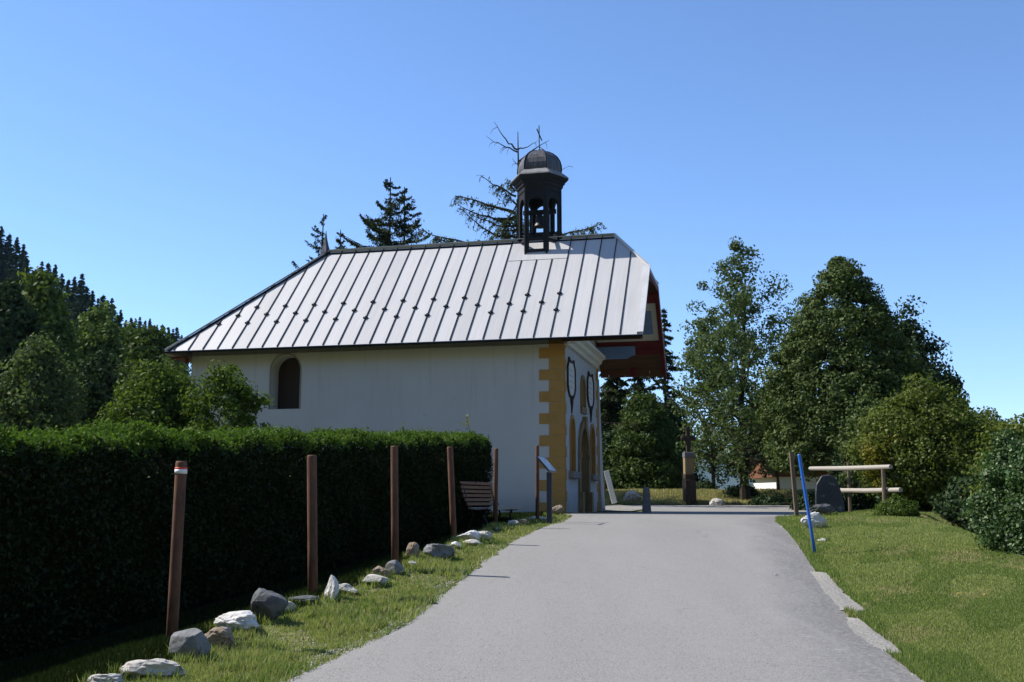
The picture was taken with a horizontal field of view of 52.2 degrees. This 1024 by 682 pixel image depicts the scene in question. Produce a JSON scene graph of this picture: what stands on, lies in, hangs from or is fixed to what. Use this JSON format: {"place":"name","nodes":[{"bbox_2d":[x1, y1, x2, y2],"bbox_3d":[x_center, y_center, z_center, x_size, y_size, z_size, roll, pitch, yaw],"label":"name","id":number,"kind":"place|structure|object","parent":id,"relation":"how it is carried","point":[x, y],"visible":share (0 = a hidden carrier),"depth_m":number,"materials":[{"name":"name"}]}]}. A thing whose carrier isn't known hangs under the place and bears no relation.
{"place":"outdoors","nodes":[
{"label":"outdoors","id":0,"kind":"place"},
{"bbox_2d":[0,511,565,681],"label":"shaded grass","id":1,"kind":"structure","parent":0,"point":[113,652],"depth_m":10.08,"materials":[{"name":"plant"}]},
{"bbox_2d":[126,512,571,681],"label":"verge grass","id":2,"kind":"structure","parent":0,"point":[260,656],"depth_m":9.57,"materials":[{"name":"plant"}]},
{"bbox_2d":[0,0,1023,451],"label":"sky","id":3,"kind":"structure","parent":0,"point":[178,157],"materials":[{"name":"blue"}]},
{"bbox_2d":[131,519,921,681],"bbox_3d":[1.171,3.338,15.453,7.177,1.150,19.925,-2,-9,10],"label":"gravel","id":4,"kind":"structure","parent":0,"point":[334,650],"depth_m":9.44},
{"bbox_2d":[69,493,1023,681],"bbox_3d":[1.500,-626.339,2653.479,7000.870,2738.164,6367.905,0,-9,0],"label":"ground","id":5,"kind":"structure","parent":0,"point":[371,589],"depth_m":12.73,"materials":[{"name":"green plant"}]},
{"bbox_2d":[0,226,8,279],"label":"hill spruce","id":6,"kind":"object","parent":5,"relation":"on","point":[2,232],"visible":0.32,"depth_m":240.90,"materials":[{"name":"green plant"}]},
{"bbox_2d":[0,233,14,280],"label":"hill spruce","id":7,"kind":"object","parent":5,"relation":"on","point":[10,249],"visible":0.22,"depth_m":240.15,"materials":[{"name":"green plant"}]},
{"bbox_2d":[4,237,20,281],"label":"hill spruce","id":8,"kind":"object","parent":5,"relation":"on","point":[14,258],"visible":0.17,"depth_m":236.94,"materials":[{"name":"green plant"}]},
{"bbox_2d":[7,244,29,287],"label":"hill spruce","id":9,"kind":"object","parent":5,"relation":"on","point":[22,255],"visible":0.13,"depth_m":234.72,"materials":[{"name":"green plant"}]},
{"bbox_2d":[15,258,31,295],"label":"hill spruce","id":10,"kind":"object","parent":5,"relation":"on","point":[26,264],"visible":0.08,"depth_m":232.60,"materials":[{"name":"green plant"}]},
{"bbox_2d":[0,279,54,416],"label":"broadleaf tree","id":11,"kind":"object","parent":5,"relation":"on","point":[18,323],"visible":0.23,"depth_m":44.13,"materials":[{"name":"green plant"}]},
{"bbox_2d":[0,331,91,452],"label":"broadleaf tree","id":12,"kind":"object","parent":5,"relation":"on","point":[41,397],"visible":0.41,"depth_m":32.52,"materials":[{"name":"green plant"}]},
{"bbox_2d":[17,266,87,395],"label":"broadleaf tree","id":13,"kind":"object","parent":5,"relation":"on","point":[40,285],"visible":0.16,"depth_m":52.46,"materials":[{"name":"green plant"}]},
{"bbox_2d":[60,280,72,310],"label":"hill spruce","id":14,"kind":"object","parent":5,"relation":"on","point":[68,282],"visible":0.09,"depth_m":203.52,"materials":[{"name":"green plant"}]},
{"bbox_2d":[66,277,78,322],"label":"hill spruce","id":15,"kind":"object","parent":5,"relation":"on","point":[70,298],"visible":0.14,"depth_m":201.30,"materials":[{"name":"green plant"}]},
{"bbox_2d":[66,274,90,328],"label":"hill spruce","id":16,"kind":"object","parent":5,"relation":"on","point":[80,287],"visible":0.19,"depth_m":199.08,"materials":[{"name":"green plant"}]},
{"bbox_2d":[72,286,90,333],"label":"hill spruce","id":17,"kind":"object","parent":5,"relation":"on","point":[81,308],"visible":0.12,"depth_m":196.60,"materials":[{"name":"green plant"}]},
{"bbox_2d":[80,290,95,326],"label":"hill spruce","id":18,"kind":"object","parent":5,"relation":"on","point":[90,303],"visible":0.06,"depth_m":195.10,"materials":[{"name":"green plant"}]},
{"bbox_2d":[71,350,125,451],"bbox_3d":[-14.197,3.213,35.976,3.137,5.904,3.283,4,-9,-23],"label":"broadleaf tree","id":19,"kind":"object","parent":5,"relation":"on","point":[98,379],"visible":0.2,"depth_m":35.55,"materials":[{"name":"green plant"}]},
{"bbox_2d":[70,300,129,374],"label":"broadleaf tree","id":20,"kind":"object","parent":5,"relation":"on","point":[96,325],"visible":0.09,"depth_m":60.01,"materials":[{"name":"green plant"}]},
{"bbox_2d":[86,673,122,681],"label":"edging stone","id":21,"kind":"object","parent":5,"relation":"on","point":[106,677],"visible":0.96,"depth_m":7.00,"materials":[{"name":"stone"}]},
{"bbox_2d":[116,309,123,333],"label":"hill spruce","id":22,"kind":"object","parent":5,"relation":"on","point":[120,320],"visible":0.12,"depth_m":188.44,"materials":[{"name":"green plant"}]},
{"bbox_2d":[119,321,142,362],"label":"broadleaf tree","id":23,"kind":"object","parent":5,"relation":"on","point":[131,332],"visible":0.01,"depth_m":62.28,"materials":[{"name":"green plant"}]},
{"bbox_2d":[93,359,206,451],"bbox_3d":[-8.930,2.514,25.867,3.642,4.218,3.393,0,-9,0],"label":"garden bush","id":24,"kind":"object","parent":5,"relation":"on","point":[150,393],"visible":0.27,"depth_m":25.38,"materials":[{"name":"green plant"}]},
{"bbox_2d":[113,324,190,382],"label":"broadleaf tree","id":25,"kind":"object","parent":5,"relation":"on","point":[153,342],"visible":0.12,"depth_m":49.74,"materials":[{"name":"green plant"}]},
{"bbox_2d":[119,658,185,677],"bbox_3d":[-2.541,2.317,7.362,0.481,0.152,0.180,0,-9,0],"label":"edging stone","id":26,"kind":"object","parent":5,"relation":"on","point":[136,667],"visible":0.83,"depth_m":7.32,"materials":[{"name":"stone"}]},
{"bbox_2d":[152,354,191,426],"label":"broadleaf tree","id":27,"kind":"object","parent":5,"relation":"on","point":[169,361],"visible":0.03,"depth_m":44.09,"materials":[{"name":"green plant"}]},
{"bbox_2d":[166,461,186,637],"bbox_3d":[-2.837,1.932,8.809,0.112,1.827,0.103,0,-9,0],"label":"rusty post","id":28,"kind":"object","parent":5,"relation":"on","point":[180,472],"visible":0.9,"depth_m":8.80,"materials":[{"name":"metal"}]},
{"bbox_2d":[168,628,210,657],"bbox_3d":[-2.495,2.370,8.117,0.317,0.261,0.214,0,-9,0],"label":"edging stone","id":29,"kind":"object","parent":5,"relation":"on","point":[193,641],"visible":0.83,"depth_m":8.04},
{"bbox_2d":[204,626,235,649],"bbox_3d":[-2.400,2.443,8.541,0.237,0.218,0.191,6,-11,-36],"label":"edging stone","id":30,"kind":"object","parent":5,"relation":"on","point":[219,635],"visible":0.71,"depth_m":8.49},
{"bbox_2d":[177,359,276,449],"bbox_3d":[-6.847,2.471,24.880,2.380,4.085,2.093,2,-9,-14],"label":"garden bush","id":31,"kind":"object","parent":5,"relation":"on","point":[218,388],"visible":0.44,"depth_m":24.73,"materials":[{"name":"green plant"}]},
{"bbox_2d":[214,610,258,630],"bbox_3d":[-2.431,2.482,9.215,0.425,0.203,0.223,0,-9,0],"label":"edging stone","id":32,"kind":"object","parent":5,"relation":"on","point":[244,618],"visible":0.81,"depth_m":9.15,"materials":[{"name":"white stone"}]},
{"bbox_2d":[251,588,287,620],"bbox_3d":[-2.269,2.486,9.777,0.358,0.345,0.269,0,-9,0],"label":"edging stone","id":33,"kind":"object","parent":5,"relation":"on","point":[268,604],"visible":0.84,"depth_m":9.70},
{"bbox_2d":[289,595,319,602],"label":"edging stone","id":34,"kind":"object","parent":5,"relation":"on","point":[303,598],"visible":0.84,"depth_m":10.70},
{"bbox_2d":[307,455,317,592],"bbox_3d":[-2.198,2.157,11.506,0.174,1.796,0.109,0,-9,0],"label":"rusty post","id":35,"kind":"object","parent":5,"relation":"on","point":[312,545],"visible":0.85,"depth_m":11.49,"materials":[{"name":"metal"}]},
{"bbox_2d":[291,214,340,268],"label":"spruce tree","id":36,"kind":"object","parent":5,"relation":"on","point":[316,247],"visible":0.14,"depth_m":47.06,"materials":[{"name":"green plant"}]},
{"bbox_2d":[324,575,338,599],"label":"edging stone","id":37,"kind":"object","parent":5,"relation":"on","point":[332,587],"visible":0.87,"depth_m":11.07,"materials":[{"name":"white stone"}]},
{"bbox_2d":[339,583,357,593],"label":"edging stone","id":38,"kind":"object","parent":5,"relation":"on","point":[344,586],"visible":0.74,"depth_m":11.60,"materials":[{"name":"stone"}]},
{"bbox_2d":[361,574,388,584],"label":"edging stone","id":39,"kind":"object","parent":5,"relation":"on","point":[374,578],"visible":0.79,"depth_m":12.22,"materials":[{"name":"stone"}]},
{"bbox_2d":[335,177,423,248],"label":"spruce tree","id":40,"kind":"object","parent":5,"relation":"on","point":[374,224],"visible":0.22,"depth_m":49.10,"materials":[{"name":"green plant"}]},
{"bbox_2d":[370,566,390,576],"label":"edging stone","id":41,"kind":"object","parent":5,"relation":"on","point":[381,570],"visible":0.68,"depth_m":12.73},
{"bbox_2d":[391,446,398,561],"bbox_3d":[-1.522,2.259,13.564,0.141,1.790,0.098,0,-9,0],"label":"rusty post","id":42,"kind":"object","parent":5,"relation":"on","point":[394,512],"visible":0.85,"depth_m":13.54,"materials":[{"name":"metal"}]},
{"bbox_2d":[385,560,404,574],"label":"edging stone","id":43,"kind":"object","parent":5,"relation":"on","point":[396,566],"visible":0.76,"depth_m":13.09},
{"bbox_2d":[377,187,432,245],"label":"spruce tree","id":44,"kind":"object","parent":5,"relation":"on","point":[409,208],"visible":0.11,"depth_m":50.31,"materials":[{"name":"green plant"}]},
{"bbox_2d":[406,542,418,556],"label":"edging stone","id":45,"kind":"object","parent":5,"relation":"on","point":[412,548],"visible":0.84,"depth_m":14.44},
{"bbox_2d":[163,127,666,512],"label":"chapel","id":46,"kind":"structure","parent":5,"relation":"on","point":[511,348],"depth_m":31.98,"materials":[{"name":"white paint"}]},
{"bbox_2d":[268,353,300,408],"bbox_3d":[-6.930,1.270,32.423,1.050,1.725,0.530,-2,-9,13],"label":"window","id":47,"kind":"structure","parent":46,"relation":"in","point":[285,370],"depth_m":32.62,"materials":[{"name":"brown paint"}]},
{"bbox_2d":[568,415,581,478],"bbox_3d":[1.716,3.145,31.167,0.490,1.900,1.360,-2,-9,13],"label":"window","id":48,"kind":"structure","parent":46,"relation":"in","point":[572,473],"depth_m":31.43,"materials":[{"name":"paint"}]},
{"bbox_2d":[578,417,593,512],"bbox_3d":[2.061,4.085,32.989,0.710,3.370,2.020,-2,-9,13],"label":"doorway","id":49,"kind":"structure","parent":46,"relation":"in","point":[585,496],"depth_m":33.51,"materials":[{"name":"wood"}]},
{"bbox_2d":[590,424,600,480],"bbox_3d":[2.600,3.709,34.871,0.490,1.900,1.360,-2,-9,13],"label":"window","id":50,"kind":"structure","parent":46,"relation":"in","point":[594,477],"depth_m":35.21,"materials":[{"name":"paint"}]},
{"bbox_2d":[423,543,454,559],"bbox_3d":[-1.049,3.015,14.918,0.467,0.254,0.350,0,-9,0],"label":"edging stone","id":51,"kind":"object","parent":5,"relation":"on","point":[444,551],"visible":0.86,"depth_m":14.81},
{"bbox_2d":[447,447,456,536],"bbox_3d":[-0.989,2.651,17.298,0.193,1.797,0.104,0,-9,0],"label":"rusty post","id":52,"kind":"object","parent":5,"relation":"on","point":[452,504],"visible":0.84,"depth_m":17.28,"materials":[{"name":"metal"}]},
{"bbox_2d":[76,512,837,681],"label":"tuft grass","id":53,"kind":"structure","parent":5,"relation":"on","point":[481,540],"depth_m":10.71,"materials":[{"name":"plant"}]},
{"bbox_2d":[456,530,480,539],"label":"edging stone","id":54,"kind":"object","parent":5,"relation":"on","point":[472,534],"visible":0.81,"depth_m":16.96,"materials":[{"name":"white stone"}]},
{"bbox_2d":[478,531,491,540],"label":"edging stone","id":55,"kind":"object","parent":5,"relation":"on","point":[485,534],"visible":0.62,"depth_m":17.43,"materials":[{"name":"stone"}]},
{"bbox_2d":[459,481,520,529],"bbox_3d":[-0.464,3.575,22.402,0.754,1.102,1.750,-3,-9,21],"label":"park bench","id":56,"kind":"object","parent":5,"relation":"on","point":[476,501],"visible":0.77,"depth_m":22.26,"materials":[{"name":"brown wood"}]},
{"bbox_2d":[493,448,497,522],"bbox_3d":[-0.326,3.044,20.779,0.110,1.804,0.094,0,-9,0],"label":"rusty post","id":57,"kind":"object","parent":5,"relation":"on","point":[495,495],"visible":0.83,"depth_m":20.76,"materials":[{"name":"metal"}]},
{"bbox_2d":[415,122,642,436],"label":"larch tree","id":58,"kind":"object","parent":5,"relation":"on","point":[505,224],"visible":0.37,"depth_m":45.28,"materials":[{"name":"green plant"}]},
{"bbox_2d":[535,445,538,519],"bbox_3d":[0.558,3.200,22.980,0.087,1.798,0.086,0,-9,0],"label":"rusty post","id":59,"kind":"object","parent":5,"relation":"on","point":[536,482],"visible":0.85,"depth_m":22.96,"materials":[{"name":"metal"}]},
{"bbox_2d":[536,456,556,523],"bbox_3d":[0.741,3.170,22.243,0.298,1.412,0.620,-3,-9,17],"label":"information lectern","id":60,"kind":"object","parent":5,"relation":"on","point":[547,465],"visible":0.95,"depth_m":22.14,"materials":[{"name":"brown metal"}]},
{"bbox_2d":[552,505,563,513],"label":"boulder","id":61,"kind":"object","parent":5,"relation":"on","point":[557,509],"visible":1,"depth_m":26.13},
{"bbox_2d":[600,382,628,434],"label":"broadleaf tree","id":62,"kind":"object","parent":5,"relation":"on","point":[621,398],"visible":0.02,"depth_m":55.40,"materials":[{"name":"green plant"}]},
{"bbox_2d":[601,429,635,488],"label":"broadleaf tree","id":63,"kind":"object","parent":5,"relation":"on","point":[608,437],"visible":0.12,"depth_m":53.04,"materials":[{"name":"green plant"}]},
{"bbox_2d":[599,373,642,458],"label":"fir tree","id":64,"kind":"object","parent":5,"relation":"on","point":[612,403],"visible":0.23,"depth_m":54.76,"materials":[{"name":"green plant"}]},
{"bbox_2d":[624,490,641,500],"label":"boulder","id":65,"kind":"object","parent":5,"relation":"on","point":[634,495],"visible":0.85,"depth_m":44.90,"materials":[{"name":"stone"}]},
{"bbox_2d":[625,373,658,403],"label":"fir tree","id":66,"kind":"object","parent":5,"relation":"on","point":[639,385],"visible":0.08,"depth_m":57.05,"materials":[{"name":"green plant"}]},
{"bbox_2d":[603,390,682,489],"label":"broadleaf tree","id":67,"kind":"object","parent":5,"relation":"on","point":[654,461],"visible":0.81,"depth_m":51.64,"materials":[{"name":"green plant"}]},
{"bbox_2d":[642,487,650,512],"bbox_3d":[3.946,4.716,30.639,0.290,0.862,0.289,0,-9,0],"label":"stone bollard","id":68,"kind":"object","parent":5,"relation":"on","point":[646,505],"visible":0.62,"depth_m":30.55,"materials":[{"name":"grey stone"}]},
{"bbox_2d":[644,308,694,443],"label":"fir tree","id":69,"kind":"object","parent":5,"relation":"on","point":[667,392],"visible":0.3,"depth_m":56.26,"materials":[{"name":"green plant"}]},
{"bbox_2d":[662,397,707,481],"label":"broadleaf tree","id":70,"kind":"object","parent":5,"relation":"on","point":[671,409],"visible":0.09,"depth_m":54.46,"materials":[{"name":"green plant"}]},
{"bbox_2d":[680,426,696,504],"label":"wayside cross","id":71,"kind":"object","parent":5,"relation":"on","point":[689,486],"visible":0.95,"depth_m":44.83,"materials":[{"name":"brown"}]},
{"bbox_2d":[696,478,719,488],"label":"bush","id":72,"kind":"object","parent":5,"relation":"on","point":[703,484],"visible":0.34,"depth_m":49.23,"materials":[{"name":"green plant"}]},
{"bbox_2d":[670,314,749,487],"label":"ash tree","id":73,"kind":"object","parent":5,"relation":"on","point":[712,470],"visible":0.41,"depth_m":50.05,"materials":[{"name":"green plant"}]},
{"bbox_2d":[709,498,724,505],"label":"boulder","id":74,"kind":"object","parent":5,"relation":"on","point":[716,502],"visible":0.66,"depth_m":42.42,"materials":[{"name":"stone"}]},
{"bbox_2d":[672,235,796,500],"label":"ash tree","id":75,"kind":"object","parent":5,"relation":"on","point":[743,348],"visible":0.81,"depth_m":45.74,"materials":[{"name":"green plant"}]},
{"bbox_2d":[722,484,758,495],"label":"bush","id":76,"kind":"object","parent":5,"relation":"on","point":[734,490],"visible":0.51,"depth_m":46.10,"materials":[{"name":"green plant"}]},
{"bbox_2d":[736,392,779,490],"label":"broadleaf tree","id":77,"kind":"object","parent":5,"relation":"on","point":[776,474],"visible":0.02,"depth_m":47.52,"materials":[{"name":"green plant"}]},
{"bbox_2d":[746,490,792,505],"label":"bush","id":78,"kind":"object","parent":5,"relation":"on","point":[772,499],"visible":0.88,"depth_m":43.13,"materials":[{"name":"green plant"}]},
{"bbox_2d":[734,449,833,489],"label":"distant house","id":79,"kind":"structure","parent":5,"relation":"on","point":[761,482],"depth_m":55.47,"materials":[{"name":"paint"}]},
{"bbox_2d":[789,452,798,515],"bbox_3d":[6.934,3.648,25.643,0.177,1.821,0.090,0,-9,0],"label":"wooden stake","id":80,"kind":"object","parent":5,"relation":"on","point":[793,482],"visible":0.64,"depth_m":25.63,"materials":[{"name":"brown wood"}]},
{"bbox_2d":[785,491,814,509],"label":"broadleaf tree","id":81,"kind":"object","parent":5,"relation":"on","point":[801,501],"visible":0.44,"depth_m":37.28,"materials":[{"name":"green plant"}]},
{"bbox_2d":[798,454,816,552],"bbox_3d":[4.453,2.572,15.692,0.256,1.740,0.050,0,-9,0],"label":"blue pole","id":82,"kind":"object","parent":5,"relation":"on","point":[806,502],"visible":0.85,"depth_m":15.69,"materials":[{"name":"metal"}]},
{"bbox_2d":[800,512,826,527],"bbox_3d":[5.740,3.440,19.906,0.521,0.376,0.312,0,-9,0],"label":"boulder","id":83,"kind":"object","parent":5,"relation":"on","point":[817,518],"visible":0.76,"depth_m":19.80,"materials":[{"name":"white stone"}]},
{"bbox_2d":[809,504,835,514],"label":"boulder","id":84,"kind":"object","parent":5,"relation":"on","point":[824,508],"visible":0.91,"depth_m":24.25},
{"bbox_2d":[815,475,844,511],"bbox_3d":[7.688,3.783,25.248,0.838,1.087,0.420,0,-9,0],"label":"standing stone","id":85,"kind":"object","parent":5,"relation":"on","point":[828,490],"visible":0.67,"depth_m":25.06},
{"bbox_2d":[810,571,862,610],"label":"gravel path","id":86,"kind":"structure","parent":5,"relation":"on","point":[827,584],"depth_m":11.79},
{"bbox_2d":[754,256,928,481],"bbox_3d":[12.392,1.591,38.048,6.962,9.754,7.456,0,-9,0],"label":"linden tree","id":87,"kind":"object","parent":5,"relation":"on","point":[871,351],"visible":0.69,"depth_m":36.82,"materials":[{"name":"green plant"}]},
{"bbox_2d":[826,445,878,511],"bbox_3d":[11.113,4.496,33.775,2.528,2.786,2.508,0,-9,0],"label":"broadleaf tree","id":88,"kind":"object","parent":5,"relation":"on","point":[857,504],"visible":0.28,"depth_m":33.05,"materials":[{"name":"green plant"}]},
{"bbox_2d":[809,462,902,511],"bbox_3d":[8.242,3.722,24.938,0.426,1.714,4.648,1,-9,-7],"label":"rail fence","id":89,"kind":"object","parent":5,"relation":"on","point":[883,490],"visible":0.77,"depth_m":24.66,"materials":[{"name":"brown wood"}]},
{"bbox_2d":[834,394,888,508],"bbox_3d":[11.267,3.652,32.799,2.275,4.021,2.436,0,-9,0],"label":"broadleaf tree","id":90,"kind":"object","parent":5,"relation":"on","point":[863,405],"visible":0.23,"depth_m":32.81,"materials":[{"name":"green plant"}]},
{"bbox_2d":[856,419,913,497],"bbox_3d":[9.463,3.265,26.388,1.814,2.656,1.766,0,-9,0],"label":"broadleaf tree","id":91,"kind":"object","parent":5,"relation":"on","point":[866,449],"visible":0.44,"depth_m":26.07,"materials":[{"name":"green plant"}]},
{"bbox_2d":[871,493,919,515],"bbox_3d":[8.380,3.708,22.669,1.102,0.808,0.996,0,-9,0],"label":"juniper bush","id":92,"kind":"object","parent":5,"relation":"on","point":[890,506],"visible":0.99,"depth_m":22.51,"materials":[{"name":"green plant"}]},
{"bbox_2d":[871,491,939,509],"bbox_3d":[10.876,4.074,28.810,2.011,1.823,2.240,0,-9,0],"label":"broadleaf tree","id":93,"kind":"object","parent":5,"relation":"on","point":[878,501],"visible":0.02,"depth_m":28.30,"materials":[{"name":"green plant"}]},
{"bbox_2d":[854,295,979,413],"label":"linden tree","id":94,"kind":"object","parent":5,"relation":"on","point":[924,348],"visible":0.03,"depth_m":41.85,"materials":[{"name":"green plant"}]},
{"bbox_2d":[839,372,1006,510],"bbox_3d":[10.497,2.729,26.892,4.160,3.892,4.220,0,-9,0],"label":"broadleaf tree","id":95,"kind":"object","parent":5,"relation":"on","point":[940,437],"visible":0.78,"depth_m":25.92,"materials":[{"name":"green plant"}]},
{"bbox_2d":[929,467,983,529],"bbox_3d":[10.572,3.714,23.640,2.088,1.712,2.305,0,-9,0],"label":"bush","id":96,"kind":"object","parent":5,"relation":"on","point":[950,512],"visible":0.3,"depth_m":23.43,"materials":[{"name":"green plant"}]},
{"bbox_2d":[943,428,1023,551],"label":"bush","id":97,"kind":"object","parent":5,"relation":"on","point":[991,474],"visible":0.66,"depth_m":14.93,"materials":[{"name":"green plant"}]},
{"bbox_2d":[970,405,1012,432],"bbox_3d":[12.928,3.328,28.771,3.721,3.195,3.259,-5,-10,28],"label":"broadleaf tree","id":98,"kind":"object","parent":5,"relation":"on","point":[993,413],"visible":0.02,"depth_m":28.78,"materials":[{"name":"green plant"}]},
{"bbox_2d":[960,413,1023,519],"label":"broadleaf tree","id":99,"kind":"object","parent":5,"relation":"on","point":[1015,426],"visible":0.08,"depth_m":22.08,"materials":[{"name":"green plant"}]},
{"bbox_2d":[994,449,1023,555],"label":"broadleaf tree","id":100,"kind":"object","parent":5,"relation":"on","point":[1016,477],"visible":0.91,"depth_m":14.34,"materials":[{"name":"green plant"}]},
{"bbox_3d":[-2.771,3.127,13.113,3.560,1.409,22.625,-2,-9,15],"label":"soil bed","id":101,"kind":"object","parent":5,"relation":"on","visible":0},
{"bbox_2d":[0,418,493,661],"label":"clipped hedge","id":102,"kind":"object","parent":101,"relation":"on","point":[85,544],"visible":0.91,"depth_m":12.34,"materials":[{"name":"green plant"}]},
{"bbox_2d":[283,505,923,681],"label":"road","id":103,"kind":"structure","parent":0,"point":[681,593],"depth_m":10.19,"materials":[{"name":"asphalt"}]},
{"bbox_2d":[604,505,641,510],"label":"gravel path","id":104,"kind":"structure","parent":0,"point":[620,508],"depth_m":38.47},
{"bbox_2d":[604,470,616,503],"bbox_3d":[3.488,5.291,37.895,0.227,1.212,0.776,6,-10,-32],"label":"leaning board","id":105,"kind":"object","parent":104,"relation":"on","point":[607,478],"visible":0.92,"depth_m":37.80,"materials":[{"name":"grey wood"}]},
{"bbox_2d":[605,488,815,504],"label":"bank grass","id":106,"kind":"structure","parent":0,"point":[674,496],"depth_m":46.25,"materials":[{"name":"plant"}]},
{"bbox_2d":[694,446,752,489],"bbox_3d":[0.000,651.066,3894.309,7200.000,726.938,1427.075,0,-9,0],"label":"mountain","id":107,"kind":"structure","parent":0,"point":[732,481],"depth_m":4237.58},
{"bbox_2d":[846,617,899,652],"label":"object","id":108,"kind":"structure","parent":0,"point":[871,635],"depth_m":9.19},
{"bbox_2d":[774,509,1023,681],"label":"lawn grass","id":109,"kind":"structure","parent":0,"point":[925,658],"depth_m":11.54,"materials":[{"name":"plant"}]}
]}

